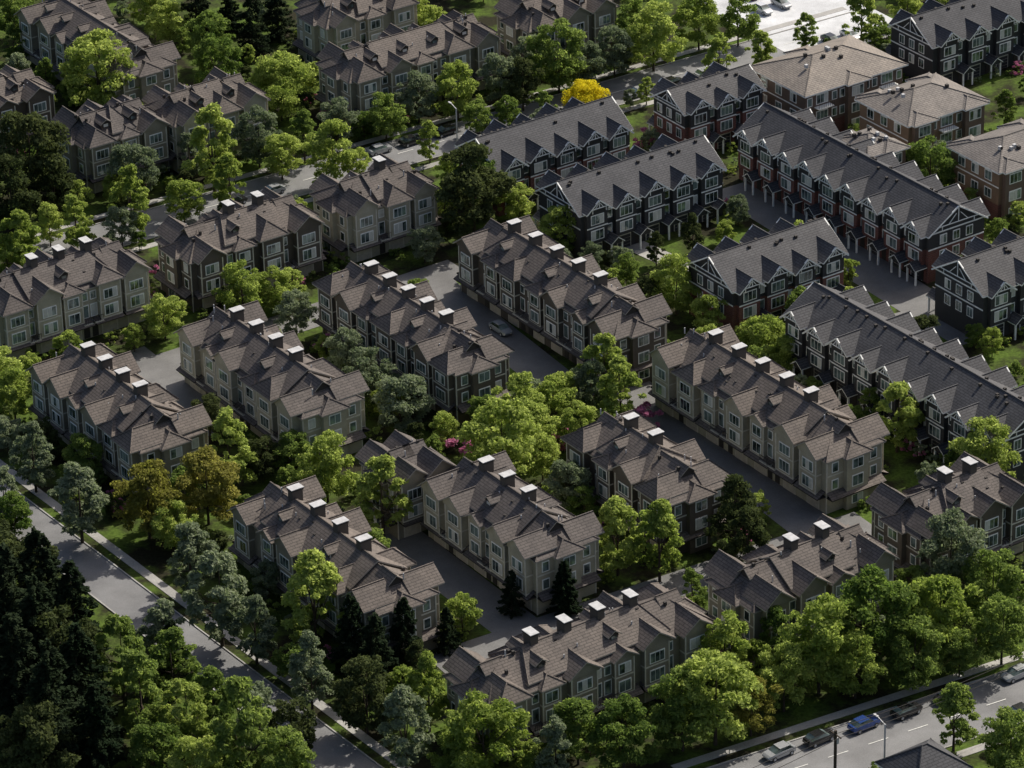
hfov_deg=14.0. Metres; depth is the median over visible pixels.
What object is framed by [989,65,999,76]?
garden shrub
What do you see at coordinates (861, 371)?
windows
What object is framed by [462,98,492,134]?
ash tree
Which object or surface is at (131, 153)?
whitebeam tree
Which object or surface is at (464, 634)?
garden shrub
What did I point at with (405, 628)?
spruce tree
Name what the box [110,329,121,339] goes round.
garden shrub
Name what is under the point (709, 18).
maple tree
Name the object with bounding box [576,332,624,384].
maple tree
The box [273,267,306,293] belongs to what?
maple tree
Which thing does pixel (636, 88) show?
parked car
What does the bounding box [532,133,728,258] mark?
tudor townhouse
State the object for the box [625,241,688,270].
footpath
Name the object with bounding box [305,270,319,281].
garden shrub
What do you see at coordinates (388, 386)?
whitebeam tree
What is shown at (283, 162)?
maple tree
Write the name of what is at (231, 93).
windows
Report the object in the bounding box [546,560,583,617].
spruce tree
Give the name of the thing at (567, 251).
whitebeam tree
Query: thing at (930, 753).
roof
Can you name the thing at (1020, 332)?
garden shrub
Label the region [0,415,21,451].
whitebeam tree
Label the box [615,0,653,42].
ash tree
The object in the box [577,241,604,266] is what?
whitebeam tree
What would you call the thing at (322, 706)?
sidewalk
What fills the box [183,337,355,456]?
windows
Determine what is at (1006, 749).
ash tree
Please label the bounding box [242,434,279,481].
oak tree
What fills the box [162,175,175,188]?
maple tree
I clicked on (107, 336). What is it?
garden shrub
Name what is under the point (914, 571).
ash tree
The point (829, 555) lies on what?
townhouse
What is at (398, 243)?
garage doors
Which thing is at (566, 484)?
oak tree
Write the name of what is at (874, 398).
ash tree
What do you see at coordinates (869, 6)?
maple tree
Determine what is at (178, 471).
ash tree
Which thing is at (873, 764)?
garden shrub
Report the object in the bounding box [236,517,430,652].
windows
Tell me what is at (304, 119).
ash tree
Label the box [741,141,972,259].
windows
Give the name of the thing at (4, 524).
oak tree
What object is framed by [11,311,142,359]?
garage doors
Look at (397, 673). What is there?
maple tree
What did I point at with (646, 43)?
maple tree
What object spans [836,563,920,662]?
ash tree
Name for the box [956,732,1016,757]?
sidewalk
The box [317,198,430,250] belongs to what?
windows
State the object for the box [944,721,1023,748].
kerb
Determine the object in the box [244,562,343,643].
garage doors
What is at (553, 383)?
maple tree
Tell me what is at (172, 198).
maple tree
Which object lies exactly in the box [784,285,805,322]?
ash tree
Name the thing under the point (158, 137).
windows
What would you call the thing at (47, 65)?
ash tree
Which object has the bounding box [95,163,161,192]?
garage doors
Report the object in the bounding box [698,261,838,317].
windows
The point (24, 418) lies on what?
garden shrub
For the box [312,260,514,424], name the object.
townhouse
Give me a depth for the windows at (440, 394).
612.88 m
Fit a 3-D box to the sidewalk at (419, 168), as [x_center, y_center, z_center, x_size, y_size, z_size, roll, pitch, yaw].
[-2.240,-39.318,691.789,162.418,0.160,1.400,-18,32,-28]
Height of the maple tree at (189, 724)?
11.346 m
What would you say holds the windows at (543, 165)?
in the tudor townhouse at (528, 152)
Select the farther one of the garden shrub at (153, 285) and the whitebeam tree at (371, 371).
the garden shrub at (153, 285)
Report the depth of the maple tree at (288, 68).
703.25 m
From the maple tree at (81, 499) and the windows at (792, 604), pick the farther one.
the maple tree at (81, 499)
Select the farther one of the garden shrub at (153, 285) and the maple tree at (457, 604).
the garden shrub at (153, 285)
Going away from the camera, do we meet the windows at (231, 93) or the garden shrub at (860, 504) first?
the garden shrub at (860, 504)
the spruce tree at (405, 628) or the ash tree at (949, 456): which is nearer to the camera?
the spruce tree at (405, 628)
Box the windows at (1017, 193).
[958,156,1020,214]
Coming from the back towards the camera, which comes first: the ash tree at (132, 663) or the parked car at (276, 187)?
the parked car at (276, 187)
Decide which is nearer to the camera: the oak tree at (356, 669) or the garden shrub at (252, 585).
the oak tree at (356, 669)
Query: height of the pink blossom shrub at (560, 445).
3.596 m
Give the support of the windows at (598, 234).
in the tudor townhouse at (665, 184)
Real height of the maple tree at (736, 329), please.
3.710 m
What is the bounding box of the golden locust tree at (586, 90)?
[561,79,610,105]
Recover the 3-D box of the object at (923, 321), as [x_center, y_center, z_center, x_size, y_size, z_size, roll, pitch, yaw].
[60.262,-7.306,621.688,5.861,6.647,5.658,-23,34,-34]
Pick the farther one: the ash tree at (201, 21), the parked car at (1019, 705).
the ash tree at (201, 21)
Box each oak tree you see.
[0,110,70,204]
[0,153,42,228]
[0,518,16,540]
[0,528,59,587]
[0,696,80,767]
[11,603,105,686]
[23,164,76,207]
[29,415,63,456]
[103,492,123,518]
[123,693,138,706]
[176,169,192,189]
[190,392,231,442]
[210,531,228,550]
[215,285,233,303]
[216,202,221,210]
[238,66,251,82]
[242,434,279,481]
[264,696,319,761]
[298,92,314,111]
[329,653,391,733]
[402,639,437,677]
[403,422,424,441]
[432,142,517,235]
[502,56,544,110]
[560,473,590,501]
[616,60,631,69]
[637,275,665,297]
[645,231,665,265]
[680,212,705,249]
[704,473,764,555]
[715,504,771,563]
[878,608,895,615]
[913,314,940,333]
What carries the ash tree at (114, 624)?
on the ground
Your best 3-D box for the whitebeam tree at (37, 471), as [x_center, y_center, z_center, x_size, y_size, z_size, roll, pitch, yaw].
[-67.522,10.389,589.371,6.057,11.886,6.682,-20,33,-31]
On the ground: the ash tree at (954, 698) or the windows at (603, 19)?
the ash tree at (954, 698)
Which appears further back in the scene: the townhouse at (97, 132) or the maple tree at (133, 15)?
the maple tree at (133, 15)
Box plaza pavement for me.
[705,0,891,51]
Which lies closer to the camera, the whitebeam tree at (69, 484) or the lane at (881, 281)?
the whitebeam tree at (69, 484)
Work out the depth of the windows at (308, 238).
642.92 m
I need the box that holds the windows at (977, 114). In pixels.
[867,108,980,167]
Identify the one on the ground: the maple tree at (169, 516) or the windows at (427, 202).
the maple tree at (169, 516)
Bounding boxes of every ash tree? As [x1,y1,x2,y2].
[0,0,32,36]
[0,490,32,536]
[2,22,29,60]
[18,146,35,157]
[33,57,58,89]
[61,432,103,477]
[93,467,106,485]
[94,613,144,701]
[111,649,173,737]
[127,718,182,767]
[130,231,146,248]
[148,625,202,701]
[168,465,199,509]
[174,27,190,50]
[183,10,235,64]
[187,665,236,734]
[190,31,243,83]
[207,675,275,767]
[215,146,236,163]
[220,417,233,439]
[236,493,252,503]
[256,725,315,767]
[269,642,310,685]
[272,428,314,471]
[275,464,295,485]
[286,108,317,163]
[346,477,358,495]
[350,111,375,137]
[364,91,409,140]
[364,397,374,415]
[367,527,391,547]
[407,278,428,283]
[425,434,445,456]
[461,155,500,206]
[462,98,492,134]
[465,394,497,428]
[492,95,521,125]
[523,17,587,92]
[535,90,557,107]
[548,697,603,764]
[565,484,600,515]
[584,693,661,767]
[612,252,640,285]
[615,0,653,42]
[642,744,660,764]
[646,664,715,751]
[662,267,674,289]
[682,567,707,606]
[718,0,760,45]
[747,344,770,358]
[759,605,791,654]
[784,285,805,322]
[792,12,818,46]
[803,376,823,387]
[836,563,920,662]
[848,404,864,420]
[854,387,881,416]
[864,26,883,47]
[872,22,890,47]
[882,615,947,691]
[894,564,929,585]
[905,134,958,186]
[931,681,980,751]
[941,627,982,676]
[944,447,960,467]
[961,548,1023,624]
[963,187,981,199]
[964,323,986,349]
[967,553,997,603]
[971,594,1023,664]
[977,705,1023,767]
[984,217,1009,240]
[991,89,1018,123]
[1007,360,1023,377]
[1017,75,1023,92]
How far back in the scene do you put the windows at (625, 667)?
533.91 m
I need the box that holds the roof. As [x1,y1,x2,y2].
[874,738,973,767]
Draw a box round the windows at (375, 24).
[300,4,409,61]
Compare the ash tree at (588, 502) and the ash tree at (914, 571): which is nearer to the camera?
the ash tree at (914, 571)
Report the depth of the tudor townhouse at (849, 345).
602.23 m
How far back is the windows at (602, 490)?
573.01 m
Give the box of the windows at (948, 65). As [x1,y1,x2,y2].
[899,24,1016,70]
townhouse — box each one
[0,64,56,149]
[0,236,152,359]
[14,0,180,103]
[25,341,212,493]
[50,95,171,193]
[142,66,275,173]
[153,186,328,311]
[173,300,369,462]
[227,475,444,661]
[292,0,419,62]
[309,153,441,263]
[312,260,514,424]
[314,10,502,128]
[355,429,456,539]
[417,450,604,614]
[440,582,713,762]
[453,215,671,383]
[455,95,633,216]
[494,0,619,67]
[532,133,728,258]
[560,408,730,553]
[646,324,889,514]
[647,61,766,153]
[683,217,848,336]
[702,513,899,666]
[732,102,989,285]
[779,281,1023,481]
[866,451,1023,580]
[885,0,1023,86]
[926,228,1023,342]
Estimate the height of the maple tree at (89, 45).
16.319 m
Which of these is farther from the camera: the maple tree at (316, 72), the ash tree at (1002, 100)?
the maple tree at (316, 72)
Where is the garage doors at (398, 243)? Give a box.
[358,237,427,261]
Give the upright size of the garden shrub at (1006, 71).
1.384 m
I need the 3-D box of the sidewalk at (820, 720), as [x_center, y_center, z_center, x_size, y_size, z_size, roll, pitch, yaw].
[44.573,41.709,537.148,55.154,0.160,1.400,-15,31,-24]
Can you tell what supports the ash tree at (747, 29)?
on the ground
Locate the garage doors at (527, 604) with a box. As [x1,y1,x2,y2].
[435,535,530,609]
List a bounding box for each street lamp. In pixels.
[448,101,458,148]
[873,713,885,757]
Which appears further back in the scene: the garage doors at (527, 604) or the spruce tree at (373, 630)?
the garage doors at (527, 604)
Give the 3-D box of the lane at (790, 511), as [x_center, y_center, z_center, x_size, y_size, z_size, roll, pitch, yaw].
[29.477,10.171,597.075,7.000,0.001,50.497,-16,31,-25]
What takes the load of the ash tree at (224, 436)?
on the ground
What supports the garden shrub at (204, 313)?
on the ground
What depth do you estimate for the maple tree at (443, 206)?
665.02 m
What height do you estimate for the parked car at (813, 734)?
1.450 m
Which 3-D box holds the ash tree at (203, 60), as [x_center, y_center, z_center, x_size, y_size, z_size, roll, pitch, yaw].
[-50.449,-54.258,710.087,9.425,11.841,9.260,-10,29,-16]
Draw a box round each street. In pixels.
[0,484,380,767]
[33,41,784,255]
[712,673,1023,767]
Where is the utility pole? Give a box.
[830,730,841,767]
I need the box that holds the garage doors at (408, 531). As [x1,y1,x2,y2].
[405,522,419,536]
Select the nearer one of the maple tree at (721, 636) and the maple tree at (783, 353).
the maple tree at (721, 636)
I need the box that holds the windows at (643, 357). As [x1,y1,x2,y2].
[461,247,659,378]
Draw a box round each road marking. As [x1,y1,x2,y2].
[47,25,851,252]
[796,699,1004,767]
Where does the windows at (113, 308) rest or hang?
in the townhouse at (89, 288)
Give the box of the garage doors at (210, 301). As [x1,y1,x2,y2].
[203,264,312,307]
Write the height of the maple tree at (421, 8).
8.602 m
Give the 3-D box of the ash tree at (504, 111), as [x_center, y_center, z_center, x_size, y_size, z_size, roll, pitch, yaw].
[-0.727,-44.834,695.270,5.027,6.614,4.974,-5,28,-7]
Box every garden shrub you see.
[20,417,31,430]
[25,348,47,358]
[55,450,65,459]
[103,331,117,344]
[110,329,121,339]
[111,498,126,512]
[139,323,149,334]
[149,264,158,273]
[149,282,158,295]
[154,167,166,176]
[158,163,172,174]
[196,307,208,318]
[197,312,206,318]
[200,481,205,490]
[227,535,234,548]
[237,582,254,594]
[247,584,260,593]
[263,598,280,616]
[272,612,281,625]
[288,34,295,42]
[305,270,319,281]
[307,342,316,352]
[323,251,337,264]
[323,644,333,659]
[324,263,337,275]
[333,252,352,266]
[365,424,382,440]
[388,247,403,259]
[425,418,441,431]
[458,627,468,641]
[506,755,521,764]
[541,483,553,493]
[598,567,613,577]
[599,249,612,264]
[599,565,615,583]
[636,555,652,566]
[648,701,659,712]
[709,535,726,551]
[726,142,736,151]
[726,166,736,174]
[731,157,738,169]
[847,123,858,129]
[856,495,870,508]
[868,761,879,767]
[899,438,914,451]
[913,442,931,458]
[913,447,925,456]
[928,454,943,465]
[930,453,947,465]
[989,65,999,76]
[1001,337,1011,345]
[1002,216,1020,230]
[1003,214,1020,229]
[1005,70,1013,76]
[1010,60,1023,74]
[1014,559,1022,567]
[1017,326,1023,334]
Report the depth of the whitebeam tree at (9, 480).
582.34 m
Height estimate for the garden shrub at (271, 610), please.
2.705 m
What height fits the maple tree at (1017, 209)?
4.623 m
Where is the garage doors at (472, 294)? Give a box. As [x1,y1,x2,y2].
[467,288,602,375]
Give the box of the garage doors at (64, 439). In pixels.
[42,420,136,492]
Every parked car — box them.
[231,194,247,203]
[260,182,285,192]
[366,143,392,155]
[398,134,424,147]
[436,123,458,137]
[488,319,512,336]
[629,85,647,97]
[665,76,681,83]
[693,67,705,76]
[753,1,772,15]
[762,740,795,761]
[770,0,791,8]
[802,728,833,747]
[820,32,837,41]
[839,28,859,38]
[847,715,879,733]
[890,701,922,720]
[933,692,942,699]
[1000,663,1023,683]
[1011,702,1023,713]
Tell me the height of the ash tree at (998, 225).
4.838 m
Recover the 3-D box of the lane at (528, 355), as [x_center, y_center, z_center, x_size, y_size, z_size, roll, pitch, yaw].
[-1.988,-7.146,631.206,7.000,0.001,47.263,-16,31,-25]
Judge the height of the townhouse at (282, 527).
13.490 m
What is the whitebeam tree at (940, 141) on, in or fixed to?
on the ground
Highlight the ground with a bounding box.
[0,0,1023,767]
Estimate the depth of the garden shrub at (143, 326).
634.23 m
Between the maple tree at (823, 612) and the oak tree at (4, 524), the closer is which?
the maple tree at (823, 612)
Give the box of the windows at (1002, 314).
[945,278,1014,321]
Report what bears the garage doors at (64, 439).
in the townhouse at (122, 411)
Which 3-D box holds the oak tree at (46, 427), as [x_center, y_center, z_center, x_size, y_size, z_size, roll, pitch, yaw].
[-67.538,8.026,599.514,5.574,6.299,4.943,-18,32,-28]
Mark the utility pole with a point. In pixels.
(836, 736)
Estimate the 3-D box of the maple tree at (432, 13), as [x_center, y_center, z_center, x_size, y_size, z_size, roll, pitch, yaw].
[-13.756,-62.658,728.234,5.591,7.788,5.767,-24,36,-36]
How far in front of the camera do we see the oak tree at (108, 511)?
583.95 m
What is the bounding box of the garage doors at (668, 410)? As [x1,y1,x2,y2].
[662,403,817,508]
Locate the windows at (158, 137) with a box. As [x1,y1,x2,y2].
[63,115,162,174]
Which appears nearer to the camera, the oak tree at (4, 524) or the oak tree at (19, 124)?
the oak tree at (4, 524)
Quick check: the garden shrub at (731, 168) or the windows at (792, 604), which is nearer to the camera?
the windows at (792, 604)
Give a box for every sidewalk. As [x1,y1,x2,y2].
[0,459,410,767]
[35,7,845,235]
[131,34,889,251]
[671,652,1023,767]
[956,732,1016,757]
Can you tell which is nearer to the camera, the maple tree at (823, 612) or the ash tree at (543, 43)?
the maple tree at (823, 612)
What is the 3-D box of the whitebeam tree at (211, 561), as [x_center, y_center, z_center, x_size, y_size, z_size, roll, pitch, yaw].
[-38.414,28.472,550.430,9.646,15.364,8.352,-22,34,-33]
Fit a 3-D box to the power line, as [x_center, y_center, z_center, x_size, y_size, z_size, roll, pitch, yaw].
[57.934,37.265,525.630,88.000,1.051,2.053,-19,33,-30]
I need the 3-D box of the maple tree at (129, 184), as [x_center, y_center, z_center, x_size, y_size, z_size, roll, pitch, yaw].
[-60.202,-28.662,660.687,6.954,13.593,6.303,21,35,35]
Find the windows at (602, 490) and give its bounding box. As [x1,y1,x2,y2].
[570,445,719,545]
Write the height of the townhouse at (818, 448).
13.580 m
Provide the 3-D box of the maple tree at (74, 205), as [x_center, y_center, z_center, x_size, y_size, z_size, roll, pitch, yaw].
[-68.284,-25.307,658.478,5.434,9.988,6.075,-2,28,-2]
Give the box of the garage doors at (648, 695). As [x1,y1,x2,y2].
[502,692,660,759]
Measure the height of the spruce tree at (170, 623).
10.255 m
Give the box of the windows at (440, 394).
[321,295,500,401]
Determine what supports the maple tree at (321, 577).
on the ground
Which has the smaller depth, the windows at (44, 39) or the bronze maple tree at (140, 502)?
the bronze maple tree at (140, 502)
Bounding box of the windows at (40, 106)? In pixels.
[3,87,46,132]
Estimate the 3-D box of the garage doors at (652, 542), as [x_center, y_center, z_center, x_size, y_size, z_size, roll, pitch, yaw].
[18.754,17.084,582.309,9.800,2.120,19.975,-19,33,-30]
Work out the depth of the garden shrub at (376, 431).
601.90 m
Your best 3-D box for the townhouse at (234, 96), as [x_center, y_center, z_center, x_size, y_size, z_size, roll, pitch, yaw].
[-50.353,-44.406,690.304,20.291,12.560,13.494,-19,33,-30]
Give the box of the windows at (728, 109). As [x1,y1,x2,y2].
[657,97,757,137]
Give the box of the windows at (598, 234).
[547,177,716,240]
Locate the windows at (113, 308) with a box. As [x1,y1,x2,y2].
[11,275,143,343]
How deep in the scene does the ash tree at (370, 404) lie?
608.38 m
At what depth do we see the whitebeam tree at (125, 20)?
734.10 m
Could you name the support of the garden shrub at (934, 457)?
on the ground
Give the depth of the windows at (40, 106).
692.79 m
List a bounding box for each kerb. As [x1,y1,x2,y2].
[0,478,383,767]
[11,532,315,767]
[40,11,851,239]
[122,96,649,246]
[707,670,1006,767]
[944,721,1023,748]
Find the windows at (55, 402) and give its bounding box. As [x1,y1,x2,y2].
[34,381,197,489]
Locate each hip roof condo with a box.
[751,34,908,131]
[842,126,910,163]
[854,72,989,169]
[946,118,1023,220]
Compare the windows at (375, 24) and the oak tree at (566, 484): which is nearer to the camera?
the oak tree at (566, 484)
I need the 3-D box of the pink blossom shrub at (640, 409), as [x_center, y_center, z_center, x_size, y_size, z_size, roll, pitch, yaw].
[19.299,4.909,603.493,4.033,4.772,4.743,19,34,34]
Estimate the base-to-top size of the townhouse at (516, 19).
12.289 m
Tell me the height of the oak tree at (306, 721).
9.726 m
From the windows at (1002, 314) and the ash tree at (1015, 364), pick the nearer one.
the ash tree at (1015, 364)
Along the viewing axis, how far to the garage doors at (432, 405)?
611.24 m
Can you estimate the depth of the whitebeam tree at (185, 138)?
680.41 m
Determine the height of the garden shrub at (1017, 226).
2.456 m
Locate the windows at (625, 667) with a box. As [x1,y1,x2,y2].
[451,635,701,734]
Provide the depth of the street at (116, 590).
562.97 m
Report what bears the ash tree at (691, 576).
on the ground
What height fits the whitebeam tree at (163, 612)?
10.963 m
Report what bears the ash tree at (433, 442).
on the ground
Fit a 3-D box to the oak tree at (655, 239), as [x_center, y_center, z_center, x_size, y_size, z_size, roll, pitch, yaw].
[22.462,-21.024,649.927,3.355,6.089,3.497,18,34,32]
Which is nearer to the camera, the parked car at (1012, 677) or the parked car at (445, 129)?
the parked car at (1012, 677)
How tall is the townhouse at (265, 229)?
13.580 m
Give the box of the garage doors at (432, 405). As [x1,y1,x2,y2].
[328,332,450,412]
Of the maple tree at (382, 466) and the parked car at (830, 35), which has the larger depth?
the parked car at (830, 35)
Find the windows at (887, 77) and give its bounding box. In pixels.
[761,70,900,124]
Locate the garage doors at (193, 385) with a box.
[190,381,297,462]
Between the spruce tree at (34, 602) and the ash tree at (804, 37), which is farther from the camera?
the ash tree at (804, 37)
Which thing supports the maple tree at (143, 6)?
on the ground
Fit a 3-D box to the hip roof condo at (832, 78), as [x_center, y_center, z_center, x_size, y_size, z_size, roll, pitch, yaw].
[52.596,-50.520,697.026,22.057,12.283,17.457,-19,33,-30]
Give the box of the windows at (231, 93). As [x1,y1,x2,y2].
[169,92,260,151]
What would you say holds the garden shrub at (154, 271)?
on the ground
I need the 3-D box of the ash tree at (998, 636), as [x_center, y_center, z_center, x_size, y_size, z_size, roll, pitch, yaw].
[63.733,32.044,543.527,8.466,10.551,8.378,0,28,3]
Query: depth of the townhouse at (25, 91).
692.55 m
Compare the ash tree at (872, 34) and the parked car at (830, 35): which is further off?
the parked car at (830, 35)
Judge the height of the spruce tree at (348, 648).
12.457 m
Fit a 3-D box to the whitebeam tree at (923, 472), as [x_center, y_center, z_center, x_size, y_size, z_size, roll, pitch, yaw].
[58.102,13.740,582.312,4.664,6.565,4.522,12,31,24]
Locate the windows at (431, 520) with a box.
[426,496,589,589]
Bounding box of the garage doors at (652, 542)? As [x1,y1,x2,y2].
[626,522,657,545]
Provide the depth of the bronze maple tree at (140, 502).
574.59 m
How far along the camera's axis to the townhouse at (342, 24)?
719.93 m
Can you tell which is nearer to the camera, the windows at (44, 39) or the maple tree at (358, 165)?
the maple tree at (358, 165)
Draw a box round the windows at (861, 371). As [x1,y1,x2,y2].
[788,325,1020,466]
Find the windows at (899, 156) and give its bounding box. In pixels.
[895,153,901,161]
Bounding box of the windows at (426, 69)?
[322,31,493,116]
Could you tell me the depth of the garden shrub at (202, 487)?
588.65 m
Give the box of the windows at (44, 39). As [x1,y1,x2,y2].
[21,9,169,98]
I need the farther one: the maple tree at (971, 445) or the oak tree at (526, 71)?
the oak tree at (526, 71)
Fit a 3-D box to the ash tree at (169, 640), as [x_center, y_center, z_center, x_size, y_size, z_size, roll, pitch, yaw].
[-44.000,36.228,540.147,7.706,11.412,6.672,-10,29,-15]
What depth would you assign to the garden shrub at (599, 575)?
566.24 m
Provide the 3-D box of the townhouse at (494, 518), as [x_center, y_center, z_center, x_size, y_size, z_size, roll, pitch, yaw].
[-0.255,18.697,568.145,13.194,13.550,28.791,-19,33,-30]
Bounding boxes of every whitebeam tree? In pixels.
[0,52,30,70]
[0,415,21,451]
[0,464,18,516]
[8,420,55,492]
[20,433,50,463]
[47,461,109,543]
[100,206,138,245]
[103,231,120,241]
[104,142,159,198]
[113,0,128,16]
[121,19,130,24]
[135,598,186,654]
[166,521,219,591]
[176,132,202,179]
[180,549,249,647]
[216,56,235,70]
[229,594,277,663]
[231,104,282,167]
[235,680,277,751]
[249,558,281,600]
[257,0,279,23]
[273,288,318,335]
[287,629,333,714]
[317,96,360,140]
[322,326,366,373]
[341,346,399,402]
[371,373,435,433]
[376,684,436,767]
[394,69,439,122]
[405,225,444,262]
[476,52,519,100]
[508,33,545,78]
[518,378,541,397]
[529,107,541,118]
[532,714,571,767]
[542,459,591,508]
[564,248,572,257]
[570,360,604,406]
[571,40,608,84]
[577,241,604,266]
[594,24,634,77]
[606,245,618,262]
[610,247,633,272]
[622,88,636,107]
[640,128,659,151]
[725,194,750,225]
[794,374,807,387]
[865,615,884,623]
[880,43,888,49]
[914,460,940,483]
[915,506,987,600]
[929,140,950,170]
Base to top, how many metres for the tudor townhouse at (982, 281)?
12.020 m
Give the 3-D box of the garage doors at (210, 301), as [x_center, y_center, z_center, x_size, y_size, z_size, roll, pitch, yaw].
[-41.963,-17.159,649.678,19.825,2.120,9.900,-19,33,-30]
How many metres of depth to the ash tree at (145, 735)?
523.12 m
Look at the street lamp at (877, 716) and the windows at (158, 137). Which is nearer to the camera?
the street lamp at (877, 716)
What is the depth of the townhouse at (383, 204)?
654.62 m
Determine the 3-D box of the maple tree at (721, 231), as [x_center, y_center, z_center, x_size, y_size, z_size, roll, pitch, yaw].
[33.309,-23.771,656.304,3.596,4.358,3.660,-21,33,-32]
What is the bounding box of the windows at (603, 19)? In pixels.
[500,0,609,59]
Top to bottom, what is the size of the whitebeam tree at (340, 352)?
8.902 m
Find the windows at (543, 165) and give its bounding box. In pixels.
[508,136,624,186]
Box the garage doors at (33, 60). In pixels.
[30,55,96,102]
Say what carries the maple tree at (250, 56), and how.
on the ground
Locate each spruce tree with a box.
[0,542,26,648]
[0,612,51,744]
[7,638,94,767]
[8,573,65,703]
[16,526,81,621]
[49,622,126,738]
[52,560,112,670]
[67,685,126,767]
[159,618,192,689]
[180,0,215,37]
[216,0,242,34]
[233,0,273,64]
[262,0,296,45]
[328,593,365,679]
[351,612,402,696]
[387,596,421,678]
[433,606,463,657]
[496,569,525,618]
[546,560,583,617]
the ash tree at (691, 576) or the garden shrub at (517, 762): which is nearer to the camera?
the garden shrub at (517, 762)
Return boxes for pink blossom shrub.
[438,429,473,456]
[551,428,568,452]
[632,126,655,147]
[634,401,663,427]
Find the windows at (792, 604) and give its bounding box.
[713,557,887,649]
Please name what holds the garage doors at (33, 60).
in the townhouse at (51, 30)
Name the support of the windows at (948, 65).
in the tudor townhouse at (958, 41)
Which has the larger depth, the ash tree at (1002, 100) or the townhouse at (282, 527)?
the ash tree at (1002, 100)
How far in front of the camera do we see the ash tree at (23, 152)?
685.88 m
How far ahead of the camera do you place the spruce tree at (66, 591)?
542.90 m
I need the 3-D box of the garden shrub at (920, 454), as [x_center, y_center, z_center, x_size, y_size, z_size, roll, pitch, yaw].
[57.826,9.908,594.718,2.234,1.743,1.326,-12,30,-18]
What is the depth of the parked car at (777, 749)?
526.92 m
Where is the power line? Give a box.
[753,655,1023,767]
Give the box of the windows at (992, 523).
[878,500,1023,575]
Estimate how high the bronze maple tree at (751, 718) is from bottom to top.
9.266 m
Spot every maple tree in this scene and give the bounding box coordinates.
[0,209,42,266]
[0,232,23,272]
[0,345,30,405]
[0,366,32,419]
[17,249,41,265]
[18,351,41,383]
[30,202,65,246]
[37,68,56,84]
[49,329,82,357]
[55,72,80,99]
[58,28,139,105]
[58,464,63,476]
[62,193,96,247]
[63,488,84,508]
[67,179,94,200]
[101,169,125,203]
[107,163,150,231]
[110,458,182,538]
[120,323,145,351]
[127,2,139,20]
[130,0,175,34]
[139,292,187,339]
[145,0,188,41]
[150,498,200,551]
[156,678,212,738]
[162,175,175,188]
[162,178,205,221]
[164,735,223,767]
[174,444,240,524]
[181,102,237,191]
[210,152,245,201]
[211,258,264,310]
[211,405,258,486]
[241,43,254,63]
[247,50,315,99]
[255,265,294,312]
[260,133,303,179]
[265,81,304,120]
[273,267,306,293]
[280,548,344,648]
[287,463,328,500]
[295,197,307,206]
[295,429,359,502]
[300,118,359,179]
[301,61,319,93]
[313,334,333,358]
[340,147,371,173]
[350,453,413,536]
[370,386,408,414]
[382,664,411,692]
[405,650,449,731]
[416,120,439,162]
[417,0,429,22]
[417,4,447,26]
[426,731,479,767]
[429,410,459,448]
[430,59,482,119]
[432,156,457,180]
[437,186,457,217]
[437,688,531,767]
[440,591,482,634]
[457,396,544,475]
[490,371,546,414]
[494,182,534,218]
[514,738,543,767]
[523,400,560,457]
[525,431,560,481]
[537,204,576,250]
[541,375,577,423]
[549,421,563,443]
[550,371,577,412]
[555,400,597,446]
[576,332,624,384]
[596,354,646,416]
[597,494,644,575]
[607,267,624,284]
[626,0,688,70]
[631,498,684,581]
[636,76,655,104]
[649,252,701,314]
[670,648,764,745]
[671,0,719,49]
[689,294,728,327]
[695,323,716,333]
[698,609,752,685]
[701,32,737,71]
[715,219,737,241]
[730,675,783,736]
[734,325,743,340]
[737,314,784,358]
[741,638,771,675]
[744,29,776,64]
[748,489,771,517]
[757,640,815,711]
[765,334,796,371]
[775,592,863,693]
[793,219,802,225]
[825,630,887,698]
[841,0,879,41]
[843,258,859,285]
[874,14,886,27]
[875,381,925,452]
[886,0,922,16]
[908,574,983,652]
[946,415,1022,477]
[979,326,1003,356]
[1010,201,1023,223]
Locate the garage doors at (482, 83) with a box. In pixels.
[362,80,485,123]
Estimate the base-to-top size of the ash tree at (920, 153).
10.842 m
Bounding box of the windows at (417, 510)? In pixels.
[372,482,421,524]
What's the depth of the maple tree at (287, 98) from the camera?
699.30 m
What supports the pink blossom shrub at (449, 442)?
on the ground
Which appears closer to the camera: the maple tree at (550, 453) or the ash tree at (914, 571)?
the ash tree at (914, 571)
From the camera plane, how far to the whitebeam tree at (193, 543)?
560.97 m
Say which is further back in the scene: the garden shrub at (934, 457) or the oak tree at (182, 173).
the oak tree at (182, 173)
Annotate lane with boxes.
[118,346,234,435]
[136,260,458,381]
[369,522,536,632]
[432,281,594,397]
[433,512,871,672]
[617,381,825,532]
[723,182,967,344]
[894,303,951,330]
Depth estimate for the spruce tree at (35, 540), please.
549.77 m
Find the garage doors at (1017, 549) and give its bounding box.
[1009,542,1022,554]
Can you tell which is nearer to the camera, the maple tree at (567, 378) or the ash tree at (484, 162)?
the maple tree at (567, 378)
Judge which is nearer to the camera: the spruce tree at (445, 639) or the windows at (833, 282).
the spruce tree at (445, 639)
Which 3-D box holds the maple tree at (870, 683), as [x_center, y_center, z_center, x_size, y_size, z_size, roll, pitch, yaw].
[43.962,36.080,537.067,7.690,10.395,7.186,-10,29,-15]
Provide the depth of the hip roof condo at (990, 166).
662.08 m
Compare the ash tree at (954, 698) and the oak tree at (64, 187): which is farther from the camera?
the oak tree at (64, 187)
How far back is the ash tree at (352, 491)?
587.80 m
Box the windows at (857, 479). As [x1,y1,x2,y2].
[656,367,875,501]
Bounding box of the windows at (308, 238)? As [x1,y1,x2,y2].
[161,229,315,295]
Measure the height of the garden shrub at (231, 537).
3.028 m

